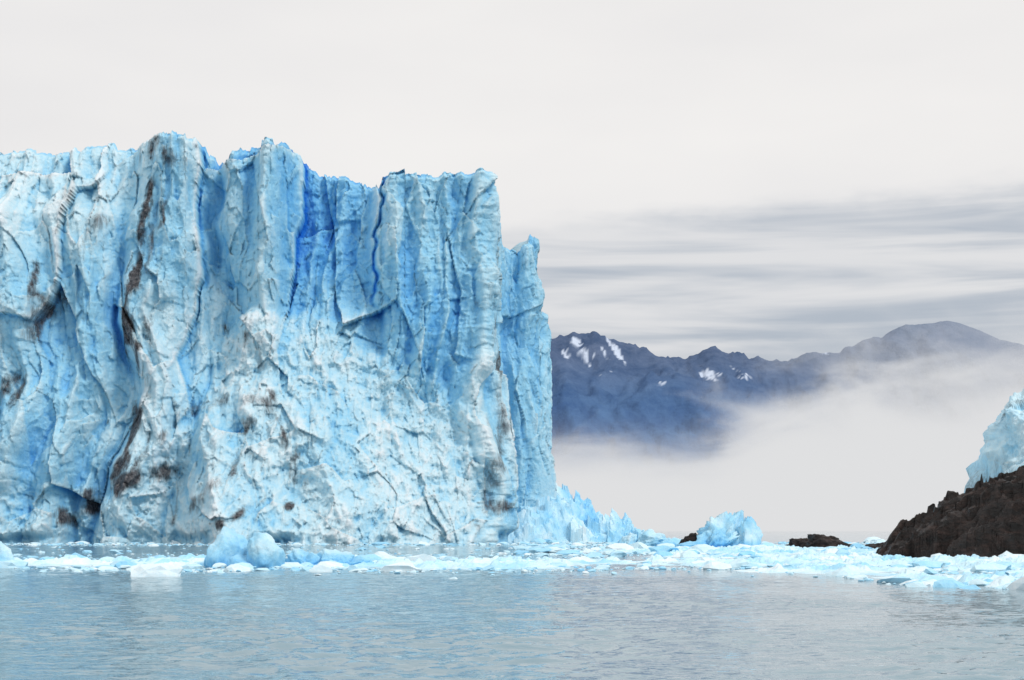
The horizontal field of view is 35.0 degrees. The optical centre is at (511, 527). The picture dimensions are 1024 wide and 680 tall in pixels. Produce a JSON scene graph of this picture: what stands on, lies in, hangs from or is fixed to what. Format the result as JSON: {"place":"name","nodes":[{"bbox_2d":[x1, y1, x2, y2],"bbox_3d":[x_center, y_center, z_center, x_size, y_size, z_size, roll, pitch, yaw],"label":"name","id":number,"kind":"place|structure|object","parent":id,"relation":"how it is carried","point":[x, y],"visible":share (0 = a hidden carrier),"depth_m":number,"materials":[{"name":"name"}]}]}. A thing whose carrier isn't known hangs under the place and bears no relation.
{"place":"outdoors","nodes":[
{"label":"outdoors","id":0,"kind":"place"},
{"bbox_2d":[0,130,556,543],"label":"glacier","id":1,"kind":"object","parent":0,"point":[282,343],"visible":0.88,"depth_m":235.37,"materials":[{"name":"blue ice"}]},
{"bbox_2d":[0,528,1023,679],"bbox_3d":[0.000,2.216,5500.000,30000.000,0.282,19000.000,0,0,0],"label":"water","id":2,"kind":"structure","parent":0,"point":[282,623],"depth_m":37.42,"materials":[{"name":"blue liquid"}]},
{"bbox_2d":[0,541,13,560],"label":"iceberg","id":3,"kind":"object","parent":2,"relation":"in","point":[6,554],"visible":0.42,"depth_m":99.52,"materials":[{"name":"ice"}]},
{"bbox_2d":[204,526,373,567],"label":"iceberg","id":4,"kind":"object","parent":2,"relation":"in","point":[228,546],"visible":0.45,"depth_m":90.36,"materials":[{"name":"ice"}]},
{"bbox_2d":[0,537,1023,589],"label":"floating ice","id":5,"kind":"structure","parent":2,"relation":"on","point":[855,560],"depth_m":94.60,"materials":[{"name":"white ice"}]},
{"bbox_2d":[679,533,696,543],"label":"boulder","id":6,"kind":"object","parent":5,"relation":"on","point":[692,537],"visible":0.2,"depth_m":171.27,"materials":[{"name":"black stone"}]},
{"bbox_2d":[786,538,808,547],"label":"boulder","id":7,"kind":"object","parent":5,"relation":"on","point":[800,542],"visible":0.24,"depth_m":167.47,"materials":[{"name":"black stone"}]},
{"bbox_2d":[806,534,847,547],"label":"boulder","id":8,"kind":"object","parent":5,"relation":"on","point":[818,540],"visible":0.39,"depth_m":163.05,"materials":[{"name":"black stone"}]},
{"bbox_2d":[862,542,884,548],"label":"boulder","id":9,"kind":"object","parent":5,"relation":"on","point":[874,546],"visible":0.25,"depth_m":155.70,"materials":[{"name":"black stone"}]},
{"bbox_2d":[508,483,644,541],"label":"ice rubble","id":10,"kind":"object","parent":2,"relation":"in","point":[565,516],"visible":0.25,"depth_m":250.79,"materials":[{"name":"blue ice"}]},
{"bbox_2d":[618,529,680,546],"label":"iceberg","id":11,"kind":"object","parent":2,"relation":"in","point":[649,537],"visible":0.33,"depth_m":184.87,"materials":[{"name":"blue ice"}]},
{"bbox_2d":[676,510,762,546],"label":"iceberg","id":12,"kind":"object","parent":2,"relation":"in","point":[725,529],"visible":0.56,"depth_m":168.83,"materials":[{"name":"blue ice"}]},
{"bbox_2d":[0,0,1023,360],"label":"sky","id":13,"kind":"structure","parent":0,"point":[770,180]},
{"bbox_2d":[550,321,1023,527],"bbox_3d":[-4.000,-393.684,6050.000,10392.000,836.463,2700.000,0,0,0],"label":"mountain range","id":14,"kind":"structure","parent":0,"point":[888,429],"depth_m":5392.05,"materials":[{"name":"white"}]},
{"bbox_2d":[876,465,1023,557],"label":"rock headland","id":15,"kind":"structure","parent":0,"point":[981,518],"depth_m":114.95,"materials":[{"name":"black stone"}]},
{"bbox_2d":[964,388,1023,492],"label":"ice cliff","id":16,"kind":"structure","parent":0,"point":[1002,449],"depth_m":130.72,"materials":[{"name":"blue ice"}]}
]}

